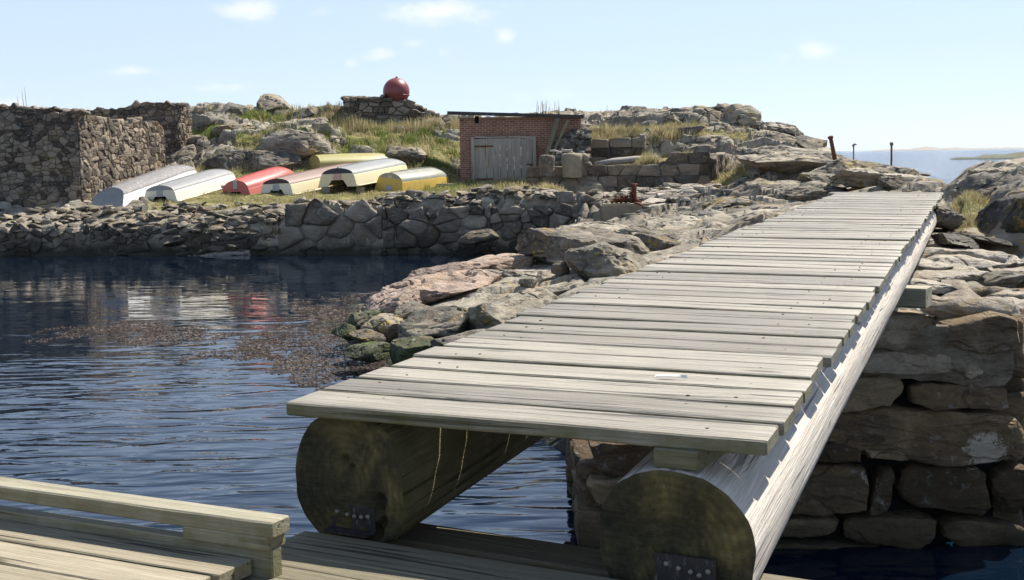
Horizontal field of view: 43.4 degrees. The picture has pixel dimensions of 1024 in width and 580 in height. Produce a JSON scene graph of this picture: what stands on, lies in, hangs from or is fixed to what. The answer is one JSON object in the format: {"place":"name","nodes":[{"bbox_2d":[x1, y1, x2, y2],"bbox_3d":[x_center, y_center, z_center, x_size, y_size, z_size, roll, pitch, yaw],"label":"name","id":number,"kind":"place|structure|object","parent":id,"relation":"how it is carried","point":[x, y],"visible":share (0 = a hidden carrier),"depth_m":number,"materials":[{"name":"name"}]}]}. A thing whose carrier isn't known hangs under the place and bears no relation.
{"place":"outdoors","nodes":[
{"label":"outdoors","id":0,"kind":"place"},
{"bbox_2d":[0,149,1023,579],"bbox_3d":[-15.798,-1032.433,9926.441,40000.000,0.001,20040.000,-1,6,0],"label":"water","id":1,"kind":"structure","parent":0,"point":[104,411],"depth_m":18.30,"materials":[{"name":"liquid"}]},
{"bbox_2d":[0,476,289,579],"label":"jetty","id":2,"kind":"object","parent":1,"relation":"in","point":[211,542],"visible":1,"depth_m":3.69,"materials":[{"name":"brown wood"}]},
{"bbox_2d":[16,293,390,391],"bbox_3d":[-4.873,1.052,22.281,8.217,0.022,18.840,-2,6,-13],"label":"floating seaweed","id":3,"kind":"object","parent":1,"relation":"on","point":[282,361],"visible":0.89,"depth_m":22.93,"materials":[{"name":"plant"}]},
{"bbox_2d":[241,523,807,579],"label":"landing stage","id":4,"kind":"object","parent":1,"relation":"in","point":[421,551],"visible":0.64,"depth_m":3.82,"materials":[{"name":"wood"}]},
{"bbox_2d":[869,146,1023,150],"bbox_3d":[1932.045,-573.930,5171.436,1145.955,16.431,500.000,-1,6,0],"label":"island","id":5,"kind":"structure","parent":1,"relation":"on","point":[932,148],"depth_m":4994.63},
{"bbox_2d":[949,152,1023,159],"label":"skerry","id":6,"kind":"structure","parent":1,"relation":"in","point":[1008,156],"depth_m":405.48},
{"bbox_2d":[0,102,1023,452],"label":"terrain","id":7,"kind":"structure","parent":0,"point":[714,224],"depth_m":45.16,"materials":[{"name":"stone"}]},
{"bbox_2d":[0,100,192,207],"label":"stone ruin","id":8,"kind":"object","parent":7,"relation":"on","point":[54,154],"visible":0.73,"depth_m":48.87,"materials":[{"name":"stone"}]},
{"bbox_2d":[90,164,196,206],"bbox_3d":[-14.278,-4.089,51.128,1.818,1.755,6.546,1,6,18],"label":"rowing boat","id":9,"kind":"object","parent":7,"relation":"on","point":[125,193],"visible":0.62,"depth_m":49.21,"materials":[{"name":"plastic"}]},
{"bbox_2d":[145,169,235,201],"bbox_3d":[-12.429,-4.134,50.915,1.922,1.287,4.836,2,6,23],"label":"rowing boat","id":10,"kind":"object","parent":7,"relation":"on","point":[180,189],"visible":0.9,"depth_m":49.55,"materials":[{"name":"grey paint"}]},
{"bbox_2d":[191,114,222,130],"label":"boulder","id":11,"kind":"object","parent":7,"relation":"on","point":[199,121],"visible":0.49,"depth_m":60.49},
{"bbox_2d":[194,250,249,255],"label":"boulder","id":12,"kind":"object","parent":7,"relation":"on","point":[232,253],"visible":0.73,"depth_m":44.82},
{"bbox_2d":[202,150,247,169],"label":"boulder","id":13,"kind":"object","parent":7,"relation":"on","point":[229,159],"visible":0.52,"depth_m":54.36,"materials":[{"name":"stone"}]},
{"bbox_2d":[213,102,243,115],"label":"boulder","id":14,"kind":"object","parent":7,"relation":"on","point":[232,108],"visible":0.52,"depth_m":64.61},
{"bbox_2d":[211,123,257,136],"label":"boulder","id":15,"kind":"object","parent":7,"relation":"on","point":[220,128],"visible":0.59,"depth_m":58.74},
{"bbox_2d":[222,166,293,195],"bbox_3d":[-9.887,-4.346,51.752,1.622,1.226,4.462,1,6,21],"label":"rowing boat","id":16,"kind":"object","parent":7,"relation":"on","point":[251,183],"visible":0.62,"depth_m":50.09,"materials":[{"name":"red paint"}]},
{"bbox_2d":[247,150,300,171],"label":"boulder","id":17,"kind":"object","parent":7,"relation":"on","point":[259,160],"visible":0.67,"depth_m":54.16,"materials":[{"name":"stone"}]},
{"bbox_2d":[256,94,294,110],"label":"boulder","id":18,"kind":"object","parent":7,"relation":"on","point":[269,102],"visible":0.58,"depth_m":65.87,"materials":[{"name":"stone"}]},
{"bbox_2d":[256,129,336,158],"bbox_3d":[-9.250,-6.308,55.719,3.433,1.358,2.542,-1,6,0],"label":"boulder","id":19,"kind":"object","parent":7,"relation":"on","point":[304,144],"visible":0.72,"depth_m":54.72,"materials":[{"name":"stone"}]},
{"bbox_2d":[291,106,320,118],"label":"boulder","id":20,"kind":"object","parent":7,"relation":"on","point":[310,111],"visible":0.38,"depth_m":62.51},
{"bbox_2d":[260,163,352,194],"bbox_3d":[-7.509,-4.502,52.046,1.991,1.260,6.360,2,7,29],"label":"rowing boat","id":21,"kind":"object","parent":7,"relation":"on","point":[299,182],"visible":0.56,"depth_m":49.63,"materials":[{"name":"beige paint"}]},
{"bbox_2d":[0,184,619,255],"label":"quay wall","id":22,"kind":"structure","parent":7,"relation":"on","point":[220,234],"depth_m":44.56,"materials":[{"name":"stone"}]},
{"bbox_2d":[148,154,480,210],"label":"grass","id":23,"kind":"structure","parent":7,"relation":"on","point":[258,199],"depth_m":48.62,"materials":[{"name":"plant"}]},
{"bbox_2d":[307,117,329,121],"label":"boulder","id":24,"kind":"object","parent":7,"relation":"on","point":[325,119],"visible":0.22,"depth_m":60.97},
{"bbox_2d":[163,101,486,195],"bbox_3d":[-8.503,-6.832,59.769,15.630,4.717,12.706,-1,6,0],"label":"grass","id":25,"kind":"structure","parent":7,"relation":"on","point":[330,117],"depth_m":58.28,"materials":[{"name":"plant"}]},
{"bbox_2d":[321,187,329,192],"bbox_3d":[-7.163,-3.784,49.473,0.329,0.373,0.318,-1,6,0],"label":"prop block","id":26,"kind":"object","parent":7,"relation":"on","point":[325,189],"depth_m":49.32,"materials":[{"name":"concrete"}]},
{"bbox_2d":[331,323,355,340],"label":"boulder","id":27,"kind":"object","parent":7,"relation":"on","point":[342,330],"visible":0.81,"depth_m":21.59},
{"bbox_2d":[309,153,390,168],"bbox_3d":[-6.586,-5.361,55.402,4.350,1.074,1.762,-5,7,-31],"label":"rowing boat","id":28,"kind":"object","parent":7,"relation":"on","point":[320,161],"visible":0.34,"depth_m":54.40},
{"bbox_2d":[356,187,364,192],"bbox_3d":[-5.827,-3.794,49.474,0.329,0.353,0.318,-1,6,0],"label":"prop block","id":29,"kind":"object","parent":7,"relation":"on","point":[360,189],"depth_m":49.32,"materials":[{"name":"concrete"}]},
{"bbox_2d":[318,158,406,187],"bbox_3d":[-5.607,-4.721,51.527,2.123,1.118,5.051,2,7,26],"label":"rowing boat","id":30,"kind":"object","parent":7,"relation":"on","point":[363,173],"visible":0.78,"depth_m":49.67,"materials":[{"name":"white paint"}]},
{"bbox_2d":[347,310,383,329],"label":"boulder","id":31,"kind":"object","parent":7,"relation":"on","point":[357,320],"visible":0.6,"depth_m":22.40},
{"bbox_2d":[347,328,385,343],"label":"boulder","id":32,"kind":"object","parent":7,"relation":"on","point":[360,336],"visible":0.84,"depth_m":20.75,"materials":[{"name":"stone"}]},
{"bbox_2d":[344,341,389,361],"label":"boulder","id":33,"kind":"object","parent":7,"relation":"on","point":[373,351],"visible":0.91,"depth_m":19.55,"materials":[{"name":"stone"}]},
{"bbox_2d":[360,313,402,342],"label":"boulder","id":34,"kind":"object","parent":7,"relation":"on","point":[386,324],"visible":0.62,"depth_m":21.26,"materials":[{"name":"stone"}]},
{"bbox_2d":[384,192,399,195],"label":"boulder","id":35,"kind":"object","parent":7,"relation":"on","point":[395,193],"visible":0.17,"depth_m":48.17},
{"bbox_2d":[361,282,428,313],"bbox_3d":[-2.107,0.182,23.417,1.368,0.586,1.771,-1,6,0],"label":"boulder","id":36,"kind":"object","parent":7,"relation":"on","point":[388,301],"visible":0.61,"depth_m":23.03,"materials":[{"name":"pink stone"}]},
{"bbox_2d":[385,145,405,157],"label":"boulder","id":37,"kind":"object","parent":7,"relation":"on","point":[391,151],"visible":0.56,"depth_m":55.79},
{"bbox_2d":[340,94,452,131],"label":"hilltop wall","id":38,"kind":"structure","parent":7,"relation":"on","point":[382,107],"depth_m":61.38,"materials":[{"name":"stone"}]},
{"bbox_2d":[383,76,409,100],"bbox_3d":[-5.575,-9.606,61.929,1.301,1.353,1.311,-1,6,0],"label":"red ball","id":39,"kind":"object","parent":38,"relation":"on","point":[396,88],"visible":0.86,"depth_m":61.45,"materials":[{"name":"paint"}]},
{"bbox_2d":[331,109,465,134],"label":"grass","id":40,"kind":"structure","parent":7,"relation":"on","point":[352,127],"depth_m":60.09,"materials":[{"name":"plant"}]},
{"bbox_2d":[374,167,448,190],"bbox_3d":[-3.732,-4.400,51.305,1.665,1.012,4.057,3,7,31],"label":"rowing boat","id":41,"kind":"object","parent":7,"relation":"on","point":[412,178],"visible":0.83,"depth_m":49.97,"materials":[{"name":"paint"}]},
{"bbox_2d":[389,335,433,363],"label":"boulder","id":42,"kind":"object","parent":7,"relation":"on","point":[402,349],"visible":0.56,"depth_m":19.11,"materials":[{"name":"stone"}]},
{"bbox_2d":[393,300,430,319],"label":"boulder","id":43,"kind":"object","parent":7,"relation":"on","point":[405,310],"visible":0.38,"depth_m":21.79,"materials":[{"name":"stone"}]},
{"bbox_2d":[397,147,427,162],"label":"boulder","id":44,"kind":"object","parent":7,"relation":"on","point":[416,154],"visible":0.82,"depth_m":55.38,"materials":[{"name":"stone"}]},
{"bbox_2d":[398,305,473,338],"bbox_3d":[-1.133,0.609,20.245,1.393,0.704,1.504,1,6,21],"label":"boulder","id":45,"kind":"object","parent":7,"relation":"on","point":[438,322],"visible":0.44,"depth_m":19.93,"materials":[{"name":"stone"}]},
{"bbox_2d":[380,269,502,304],"bbox_3d":[-1.356,-0.035,24.434,2.348,0.715,2.615,-1,6,0],"label":"boulder","id":46,"kind":"object","parent":7,"relation":"on","point":[442,286],"visible":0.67,"depth_m":23.74,"materials":[{"name":"pink stone"}]},
{"bbox_2d":[408,262,474,276],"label":"boulder","id":47,"kind":"object","parent":7,"relation":"on","point":[452,266],"visible":0.48,"depth_m":26.25,"materials":[{"name":"pink stone"}]},
{"bbox_2d":[436,183,453,185],"bbox_3d":[-3.316,-4.185,51.034,2.086,0.135,0.143,-3,6,-17],"label":"skid timber","id":48,"kind":"object","parent":7,"relation":"on","point":[446,184],"visible":0.47,"depth_m":51.17,"materials":[{"name":"grey wood"}]},
{"bbox_2d":[430,326,492,346],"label":"boulder","id":49,"kind":"object","parent":7,"relation":"on","point":[440,342],"visible":0.27,"depth_m":18.01,"materials":[{"name":"stone"}]},
{"bbox_2d":[457,229,498,245],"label":"boulder","id":50,"kind":"object","parent":7,"relation":"on","point":[477,237],"visible":1,"depth_m":42.30,"materials":[{"name":"stone"}]},
{"bbox_2d":[461,253,534,269],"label":"boulder","id":51,"kind":"object","parent":7,"relation":"on","point":[508,261],"visible":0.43,"depth_m":26.72,"materials":[{"name":"pink stone"}]},
{"bbox_2d":[463,287,558,328],"bbox_3d":[0.064,0.372,19.665,1.483,0.745,2.125,-3,6,-15],"label":"boulder","id":52,"kind":"object","parent":7,"relation":"on","point":[493,312],"visible":0.48,"depth_m":19.24,"materials":[{"name":"stone"}]},
{"bbox_2d":[447,111,583,183],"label":"brick shed","id":53,"kind":"structure","parent":7,"relation":"on","point":[516,145],"depth_m":53.60,"materials":[{"name":"red brick"}]},
{"bbox_2d":[471,136,535,183],"bbox_3d":[-0.342,-5.261,53.664,2.706,2.335,0.123,-1,6,0],"label":"door","id":54,"kind":"structure","parent":53,"relation":"in","point":[514,154],"depth_m":53.63,"materials":[{"name":"grey wood"}]},
{"bbox_2d":[518,276,538,287],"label":"boulder","id":55,"kind":"object","parent":7,"relation":"on","point":[529,281],"visible":0.77,"depth_m":22.88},
{"bbox_2d":[517,286,569,295],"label":"boulder","id":56,"kind":"object","parent":7,"relation":"on","point":[557,291],"visible":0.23,"depth_m":21.58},
{"bbox_2d":[539,155,554,176],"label":"stone pillar","id":57,"kind":"structure","parent":7,"relation":"on","point":[547,165],"depth_m":49.59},
{"bbox_2d":[536,270,557,282],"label":"boulder","id":58,"kind":"object","parent":7,"relation":"on","point":[542,275],"visible":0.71,"depth_m":23.49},
{"bbox_2d":[551,261,569,276],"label":"boulder","id":59,"kind":"object","parent":7,"relation":"on","point":[560,268],"visible":0.93,"depth_m":23.86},
{"bbox_2d":[544,128,591,165],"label":"rubble bank","id":60,"kind":"structure","parent":7,"relation":"on","point":[577,140],"depth_m":52.98,"materials":[{"name":"stone"}]},
{"bbox_2d":[545,117,568,154],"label":"leaning boards","id":61,"kind":"object","parent":60,"relation":"on","point":[551,138],"visible":0.87,"depth_m":52.99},
{"bbox_2d":[536,100,607,120],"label":"weed stems","id":62,"kind":"object","parent":7,"relation":"on","point":[556,110],"visible":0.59,"depth_m":57.07,"materials":[{"name":"plant"}]},
{"bbox_2d":[515,226,649,264],"bbox_3d":[1.486,-0.674,26.972,1.987,1.310,2.482,-5,7,-37],"label":"boulder","id":63,"kind":"object","parent":7,"relation":"on","point":[551,246],"visible":0.53,"depth_m":26.46,"materials":[{"name":"stone"}]},
{"bbox_2d":[582,153,589,161],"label":"boulder","id":64,"kind":"object","parent":7,"relation":"on","point":[586,157],"visible":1,"depth_m":49.89,"materials":[{"name":"stone"}]},
{"bbox_2d":[576,219,597,223],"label":"boulder","id":65,"kind":"object","parent":7,"relation":"on","point":[588,220],"visible":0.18,"depth_m":41.14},
{"bbox_2d":[556,221,630,230],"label":"boulder","id":66,"kind":"object","parent":7,"relation":"on","point":[610,226],"visible":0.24,"depth_m":30.85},
{"bbox_2d":[448,123,755,193],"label":"grass","id":67,"kind":"structure","parent":7,"relation":"on","point":[522,183],"depth_m":50.49,"materials":[{"name":"plant"}]},
{"bbox_2d":[564,242,648,279],"bbox_3d":[1.798,-0.423,23.480,1.697,0.917,2.159,-1,6,0],"label":"boulder","id":68,"kind":"object","parent":7,"relation":"on","point":[602,259],"visible":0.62,"depth_m":22.87,"materials":[{"name":"stone"}]},
{"bbox_2d":[587,132,648,165],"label":"terrace wall","id":69,"kind":"structure","parent":7,"relation":"on","point":[606,149],"depth_m":53.98,"materials":[{"name":"stone"}]},
{"bbox_2d":[600,202,649,221],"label":"concrete block","id":70,"kind":"structure","parent":7,"relation":"on","point":[610,211],"depth_m":41.26,"materials":[{"name":"concrete"}]},
{"bbox_2d":[610,183,642,205],"bbox_3d":[3.855,-2.960,41.561,1.250,0.967,0.848,2,6,23],"label":"rusty winch","id":71,"kind":"object","parent":70,"relation":"on","point":[630,199],"visible":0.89,"depth_m":41.57,"materials":[{"name":"metal"}]},
{"bbox_2d":[594,156,657,164],"bbox_3d":[4.580,-5.190,51.492,2.798,0.354,0.279,-4,7,-24],"label":"wooden spar","id":72,"kind":"object","parent":7,"relation":"on","point":[621,160],"visible":0.71,"depth_m":51.26,"materials":[{"name":"grey wood"}]},
{"bbox_2d":[526,152,729,191],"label":"terrace wall","id":73,"kind":"structure","parent":7,"relation":"on","point":[702,168],"depth_m":50.02,"materials":[{"name":"stone"}]},
{"bbox_2d":[561,153,582,177],"bbox_3d":[2.340,-4.849,49.980,0.874,0.984,0.683,-1,6,0],"label":"stone block","id":74,"kind":"object","parent":73,"relation":"on","point":[572,165],"visible":1,"depth_m":49.71,"materials":[{"name":"stone"}]},
{"bbox_2d":[550,149,573,153],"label":"driftwood sticks","id":75,"kind":"object","parent":74,"relation":"on","point":[564,150],"visible":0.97,"depth_m":50.21,"materials":[{"name":"wood"}]},
{"bbox_2d":[583,119,708,149],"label":"grass","id":76,"kind":"structure","parent":7,"relation":"on","point":[668,131],"depth_m":55.83,"materials":[{"name":"plant"}]},
{"bbox_2d":[613,227,679,239],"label":"boulder","id":77,"kind":"object","parent":7,"relation":"on","point":[631,231],"visible":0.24,"depth_m":28.83,"materials":[{"name":"stone"}]},
{"bbox_2d":[607,148,693,165],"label":"grass","id":78,"kind":"structure","parent":7,"relation":"on","point":[647,159],"depth_m":50.59,"materials":[{"name":"plant"}]},
{"bbox_2d":[633,233,680,251],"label":"boulder","id":79,"kind":"object","parent":7,"relation":"on","point":[651,242],"visible":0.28,"depth_m":27.42,"materials":[{"name":"stone"}]},
{"bbox_2d":[620,183,723,217],"bbox_3d":[5.584,-3.146,44.887,3.738,1.228,8.988,0,6,6],"label":"rubble","id":80,"kind":"object","parent":7,"relation":"on","point":[657,195],"visible":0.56,"depth_m":42.70,"materials":[{"name":"stone"}]},
{"bbox_2d":[645,214,702,229],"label":"boulder","id":81,"kind":"object","parent":7,"relation":"on","point":[671,221],"visible":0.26,"depth_m":32.54,"materials":[{"name":"stone"}]},
{"bbox_2d":[646,126,704,139],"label":"shadowed terrace wall","id":82,"kind":"structure","parent":7,"relation":"on","point":[696,129],"depth_m":55.09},
{"bbox_2d":[689,210,718,217],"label":"boulder","id":83,"kind":"object","parent":7,"relation":"on","point":[698,213],"visible":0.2,"depth_m":33.27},
{"bbox_2d":[700,106,725,111],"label":"boulder","id":84,"kind":"object","parent":7,"relation":"on","point":[718,108],"visible":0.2,"depth_m":59.48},
{"bbox_2d":[709,188,732,196],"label":"boulder","id":85,"kind":"object","parent":7,"relation":"on","point":[720,192],"visible":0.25,"depth_m":37.39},
{"bbox_2d":[702,196,774,209],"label":"boulder","id":86,"kind":"object","parent":7,"relation":"on","point":[725,201],"visible":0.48,"depth_m":34.55,"materials":[{"name":"stone"}]},
{"bbox_2d":[723,103,761,127],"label":"boulder","id":87,"kind":"object","parent":7,"relation":"on","point":[748,116],"visible":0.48,"depth_m":57.58,"materials":[{"name":"stone"}]},
{"bbox_2d":[734,147,775,154],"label":"boulder","id":88,"kind":"object","parent":7,"relation":"on","point":[744,151],"visible":0.3,"depth_m":48.10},
{"bbox_2d":[727,182,804,196],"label":"boulder","id":89,"kind":"object","parent":7,"relation":"on","point":[741,190],"visible":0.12,"depth_m":36.84,"materials":[{"name":"stone"}]},
{"bbox_2d":[754,122,803,136],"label":"boulder","id":90,"kind":"object","parent":7,"relation":"on","point":[792,130],"visible":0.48,"depth_m":54.66,"materials":[{"name":"stone"}]},
{"bbox_2d":[735,152,832,173],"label":"boulder","id":91,"kind":"object","parent":7,"relation":"on","point":[787,162],"visible":0.56,"depth_m":44.73,"materials":[{"name":"stone"}]},
{"bbox_2d":[565,233,1023,548],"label":"stone pier","id":92,"kind":"structure","parent":7,"relation":"on","point":[924,445],"depth_m":10.67,"materials":[{"name":"stone"}]},
{"bbox_2d":[286,192,943,579],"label":"footbridge","id":93,"kind":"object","parent":92,"relation":"on","point":[764,336],"visible":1,"depth_m":4.30,"materials":[{"name":"grey wood"}]},
{"bbox_2d":[655,374,686,377],"bbox_3d":[0.534,0.287,4.307,0.111,0.012,0.020,1,6,19],"label":"feather","id":94,"kind":"object","parent":93,"relation":"on","point":[670,375],"visible":1,"depth_m":4.31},
{"bbox_2d":[930,233,979,248],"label":"boulder","id":95,"kind":"object","parent":92,"relation":"on","point":[963,241],"visible":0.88,"depth_m":15.91,"materials":[{"name":"stone"}]},
{"bbox_2d":[795,135,827,149],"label":"boulder","id":96,"kind":"object","parent":7,"relation":"on","point":[806,141],"visible":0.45,"depth_m":52.22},
{"bbox_2d":[775,181,850,201],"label":"boulder","id":97,"kind":"object","parent":7,"relation":"on","point":[811,190],"visible":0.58,"depth_m":34.11,"materials":[{"name":"stone"}]},
{"bbox_2d":[797,172,837,185],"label":"boulder","id":98,"kind":"object","parent":7,"relation":"on","point":[813,176],"visible":0.37,"depth_m":37.20,"materials":[{"name":"stone"}]},
{"bbox_2d":[828,136,836,159],"bbox_3d":[11.594,-5.071,46.453,0.515,1.018,0.203,-6,8,-43],"label":"mooring post","id":99,"kind":"object","parent":7,"relation":"on","point":[833,151],"visible":0.92,"depth_m":46.38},
{"bbox_2d":[811,157,879,173],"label":"boulder","id":100,"kind":"object","parent":7,"relation":"on","point":[836,165],"visible":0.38,"depth_m":39.99,"materials":[{"name":"stone"}]},
{"bbox_2d":[828,168,885,188],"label":"boulder","id":101,"kind":"object","parent":7,"relation":"on","point":[858,178],"visible":0.82,"depth_m":33.08,"materials":[{"name":"stone"}]},
{"bbox_2d":[849,167,896,173],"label":"boulder","id":102,"kind":"object","parent":7,"relation":"on","point":[881,172],"visible":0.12,"depth_m":36.31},
{"bbox_2d":[890,142,892,164],"bbox_3d":[15.276,-5.119,51.773,0.133,1.666,0.140,-1,6,0],"label":"beacon pole","id":103,"kind":"object","parent":7,"relation":"on","point":[891,144],"visible":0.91,"depth_m":51.71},
{"bbox_2d":[878,176,915,189],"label":"boulder","id":104,"kind":"object","parent":7,"relation":"on","point":[893,183],"visible":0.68,"depth_m":30.44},
{"bbox_2d":[884,173,930,177],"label":"boulder","id":105,"kind":"object","parent":7,"relation":"on","point":[897,175],"visible":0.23,"depth_m":32.28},
{"bbox_2d":[934,206,964,230],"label":"boulder","id":106,"kind":"object","parent":7,"relation":"on","point":[948,218],"visible":0.59,"depth_m":17.16,"materials":[{"name":"stone"}]},
{"bbox_2d":[945,178,965,197],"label":"boulder","id":107,"kind":"object","parent":7,"relation":"on","point":[949,188],"visible":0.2,"depth_m":21.74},
{"bbox_2d":[947,232,1017,245],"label":"boulder","id":108,"kind":"object","parent":7,"relation":"on","point":[980,239],"visible":0.79,"depth_m":16.20,"materials":[{"name":"stone"}]},
{"bbox_2d":[950,166,1023,199],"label":"boulder","id":109,"kind":"object","parent":7,"relation":"on","point":[987,182],"visible":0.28,"depth_m":19.50,"materials":[{"name":"stone"}]},
{"bbox_2d":[967,164,1023,175],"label":"boulder","id":110,"kind":"object","parent":7,"relation":"on","point":[993,169],"visible":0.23,"depth_m":21.22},
{"bbox_2d":[974,193,1023,233],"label":"boulder","id":111,"kind":"object","parent":7,"relation":"on","point":[1007,212],"visible":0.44,"depth_m":16.89,"materials":[{"name":"stone"}]},
{"bbox_2d":[0,0,1023,150],"label":"sky","id":112,"kind":"structure","parent":0,"point":[868,74],"materials":[{"name":"blue"}]},
{"bbox_2d":[946,189,993,230],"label":"grass","id":113,"kind":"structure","parent":0,"point":[968,223],"depth_m":18.89,"materials":[{"name":"plant"}]}
]}

